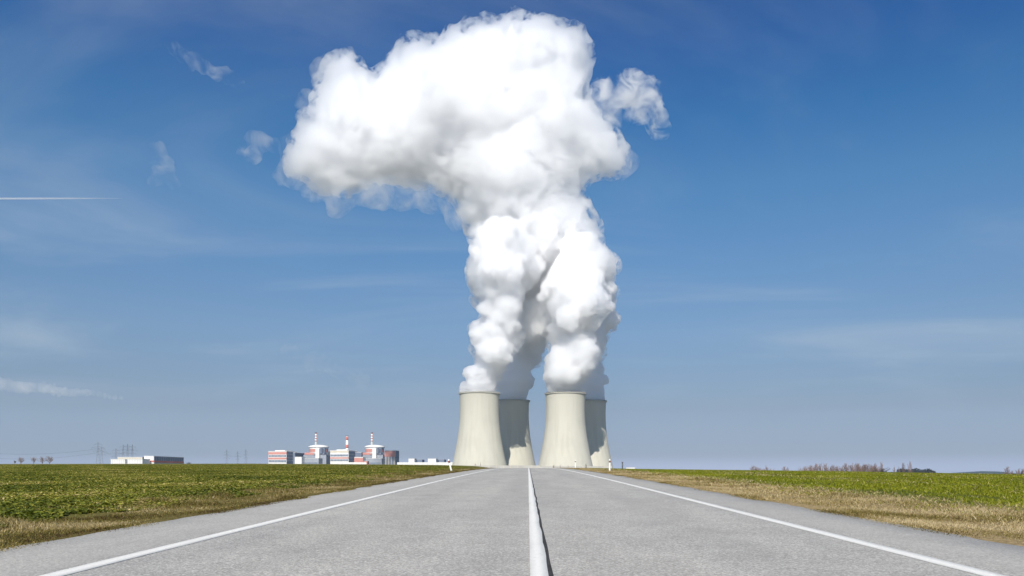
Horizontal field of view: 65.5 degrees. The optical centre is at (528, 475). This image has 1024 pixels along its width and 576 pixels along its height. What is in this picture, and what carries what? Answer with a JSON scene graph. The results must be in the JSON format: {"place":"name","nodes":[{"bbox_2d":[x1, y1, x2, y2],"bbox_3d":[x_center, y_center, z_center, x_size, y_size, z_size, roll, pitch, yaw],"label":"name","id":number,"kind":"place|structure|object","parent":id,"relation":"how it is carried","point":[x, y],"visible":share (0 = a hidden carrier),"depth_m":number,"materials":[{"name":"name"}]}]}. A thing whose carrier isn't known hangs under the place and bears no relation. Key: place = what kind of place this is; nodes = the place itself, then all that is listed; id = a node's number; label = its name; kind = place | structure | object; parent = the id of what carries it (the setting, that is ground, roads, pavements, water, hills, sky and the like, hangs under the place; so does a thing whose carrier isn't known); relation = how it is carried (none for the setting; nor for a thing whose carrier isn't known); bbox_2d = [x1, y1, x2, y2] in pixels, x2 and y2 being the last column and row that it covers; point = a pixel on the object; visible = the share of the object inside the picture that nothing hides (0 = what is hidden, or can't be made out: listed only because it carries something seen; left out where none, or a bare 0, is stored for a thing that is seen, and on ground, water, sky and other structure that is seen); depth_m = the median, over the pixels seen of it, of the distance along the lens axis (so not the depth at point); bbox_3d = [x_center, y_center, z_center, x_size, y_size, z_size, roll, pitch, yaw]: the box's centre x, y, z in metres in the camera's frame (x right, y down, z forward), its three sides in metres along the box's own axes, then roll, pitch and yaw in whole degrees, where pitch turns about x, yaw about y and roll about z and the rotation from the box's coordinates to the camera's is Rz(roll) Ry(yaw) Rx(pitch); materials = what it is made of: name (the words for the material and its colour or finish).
{"place":"outdoors","nodes":[
{"label":"outdoors","id":0,"kind":"place"},
{"bbox_2d":[0,467,488,551],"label":"verge grass","id":1,"kind":"structure","parent":0,"point":[56,527],"depth_m":14.46,"materials":[{"name":"plant"}]},
{"bbox_2d":[363,432,384,457],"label":"reactor building","id":2,"kind":"structure","parent":0,"point":[373,451],"depth_m":2289.25,"materials":[{"name":"white concrete"}]},
{"bbox_2d":[0,468,1023,575],"bbox_3d":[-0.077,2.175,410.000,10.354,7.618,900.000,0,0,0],"label":"road","id":3,"kind":"structure","parent":0,"point":[474,524],"depth_m":8.76,"materials":[{"name":"grey asphalt"}]},
{"bbox_2d":[39,468,500,575],"bbox_3d":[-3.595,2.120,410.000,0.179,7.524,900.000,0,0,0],"label":"edge line","id":4,"kind":"object","parent":3,"relation":"on","point":[64,572],"visible":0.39,"depth_m":8.37,"materials":[{"name":"paint"}]},
{"bbox_2d":[528,468,548,575],"bbox_3d":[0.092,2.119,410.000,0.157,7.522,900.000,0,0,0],"label":"line","id":5,"kind":"object","parent":3,"relation":"on","point":[538,565],"visible":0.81,"depth_m":8.47,"materials":[{"name":"paint"}]},
{"bbox_2d":[529,468,553,575],"bbox_3d":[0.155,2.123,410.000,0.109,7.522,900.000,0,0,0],"label":"road joint","id":6,"kind":"object","parent":3,"relation":"on","point":[550,571],"visible":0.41,"depth_m":8.31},
{"bbox_2d":[555,468,1005,575],"bbox_3d":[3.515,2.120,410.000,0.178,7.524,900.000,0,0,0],"label":"edge line","id":7,"kind":"object","parent":3,"relation":"on","point":[981,572],"visible":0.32,"depth_m":8.37,"materials":[{"name":"paint"}]},
{"bbox_2d":[0,464,1023,548],"bbox_3d":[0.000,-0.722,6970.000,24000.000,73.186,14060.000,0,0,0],"label":"ground","id":8,"kind":"structure","parent":0,"point":[1003,540],"depth_m":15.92,"materials":[{"name":"brown plant"}]},
{"bbox_2d":[110,459,126,463],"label":"warehouse","id":9,"kind":"structure","parent":8,"relation":"on","point":[118,461],"depth_m":1223.86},
{"bbox_2d":[117,457,143,458],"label":"warehouse","id":10,"kind":"structure","parent":8,"relation":"on","point":[130,457],"depth_m":1259.69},
{"bbox_2d":[127,459,149,463],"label":"warehouse","id":11,"kind":"structure","parent":8,"relation":"on","point":[138,461],"depth_m":1227.09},
{"bbox_2d":[144,456,183,463],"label":"warehouse","id":12,"kind":"structure","parent":8,"relation":"on","point":[164,460],"depth_m":1277.68,"materials":[{"name":"grey stone"}]},
{"bbox_2d":[0,464,479,527],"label":"rape crop","id":13,"kind":"object","parent":8,"relation":"on","point":[30,488],"visible":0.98,"depth_m":29.93,"materials":[{"name":"green plant"}]},
{"bbox_2d":[268,450,296,463],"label":"turbine hall","id":14,"kind":"structure","parent":8,"relation":"on","point":[280,457],"depth_m":2246.42,"materials":[{"name":"white stone"}]},
{"bbox_2d":[293,453,303,463],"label":"service building","id":15,"kind":"structure","parent":8,"relation":"on","point":[298,455],"depth_m":2285.44,"materials":[{"name":"grey stone"}]},
{"bbox_2d":[295,457,305,463],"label":"service building","id":16,"kind":"structure","parent":8,"relation":"on","point":[299,460],"depth_m":2198.60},
{"bbox_2d":[304,458,322,463],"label":"service building","id":17,"kind":"structure","parent":8,"relation":"on","point":[313,460],"depth_m":2211.33,"materials":[{"name":"grey concrete"}]},
{"bbox_2d":[303,432,329,463],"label":"reactor building","id":18,"kind":"structure","parent":8,"relation":"on","point":[317,451],"depth_m":2289.83,"materials":[{"name":"white concrete"}]},
{"bbox_2d":[330,449,356,463],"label":"turbine hall","id":19,"kind":"structure","parent":8,"relation":"on","point":[342,455],"depth_m":2246.12,"materials":[{"name":"white stone"}]},
{"bbox_2d":[333,462,366,463],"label":"perimeter wall","id":20,"kind":"structure","parent":8,"relation":"on","point":[349,462],"depth_m":2140.00,"materials":[{"name":"white concrete"}]},
{"bbox_2d":[355,452,364,456],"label":"service building","id":21,"kind":"structure","parent":8,"relation":"on","point":[358,454],"depth_m":2286.02,"materials":[{"name":"grey stone"}]},
{"bbox_2d":[354,457,366,461],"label":"service building","id":22,"kind":"structure","parent":8,"relation":"on","point":[359,459],"depth_m":2198.42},
{"bbox_2d":[366,458,384,463],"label":"service building","id":23,"kind":"structure","parent":8,"relation":"on","point":[376,460],"depth_m":2210.30,"materials":[{"name":"grey concrete"}]},
{"bbox_2d":[384,450,398,464],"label":"portal building","id":24,"kind":"structure","parent":8,"relation":"on","point":[391,457],"depth_m":2227.45,"materials":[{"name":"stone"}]},
{"bbox_2d":[397,462,452,464],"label":"perimeter wall","id":25,"kind":"structure","parent":8,"relation":"on","point":[422,463],"depth_m":2050.00,"materials":[{"name":"white concrete"}]},
{"bbox_2d":[428,459,437,461],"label":"shed","id":26,"kind":"structure","parent":8,"relation":"on","point":[432,460],"depth_m":2078.53,"materials":[{"name":"white metal"}]},
{"bbox_2d":[452,390,506,464],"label":"cooling tower","id":27,"kind":"structure","parent":8,"relation":"on","point":[479,440],"depth_m":1510.03,"materials":[{"name":"concrete"}]},
{"bbox_2d":[460,465,538,467],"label":"perimeter wall","id":28,"kind":"structure","parent":8,"relation":"on","point":[512,466],"depth_m":1420.00,"materials":[{"name":"concrete"}]},
{"bbox_2d":[499,399,535,464],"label":"cooling tower","id":29,"kind":"structure","parent":8,"relation":"on","point":[514,429],"depth_m":1677.15,"materials":[{"name":"concrete"}]},
{"bbox_2d":[538,391,592,467],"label":"cooling tower","id":30,"kind":"structure","parent":8,"relation":"on","point":[565,441],"depth_m":1510.00,"materials":[{"name":"concrete"}]},
{"bbox_2d":[540,466,611,467],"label":"perimeter wall","id":31,"kind":"structure","parent":8,"relation":"on","point":[574,467],"depth_m":1420.00,"materials":[{"name":"concrete"}]},
{"bbox_2d":[585,399,612,467],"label":"cooling tower","id":32,"kind":"structure","parent":8,"relation":"on","point":[595,420],"depth_m":1676.88,"materials":[{"name":"concrete"}]},
{"bbox_2d":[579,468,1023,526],"bbox_3d":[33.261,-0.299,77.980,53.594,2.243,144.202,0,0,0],"label":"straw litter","id":33,"kind":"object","parent":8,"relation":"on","point":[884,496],"visible":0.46,"depth_m":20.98,"materials":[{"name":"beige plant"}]},
{"bbox_2d":[595,468,1023,520],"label":"corn crop","id":34,"kind":"object","parent":8,"relation":"on","point":[1006,480],"visible":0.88,"depth_m":30.25,"materials":[{"name":"green plant"}]},
{"bbox_2d":[896,468,935,472],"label":"woods","id":35,"kind":"object","parent":8,"relation":"on","point":[921,470],"visible":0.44,"depth_m":2562.48,"materials":[{"name":"grey plant"}]},
{"bbox_2d":[0,0,1023,472],"label":"sky","id":36,"kind":"structure","parent":0,"point":[773,234],"materials":[{"name":"blue"}]}
]}

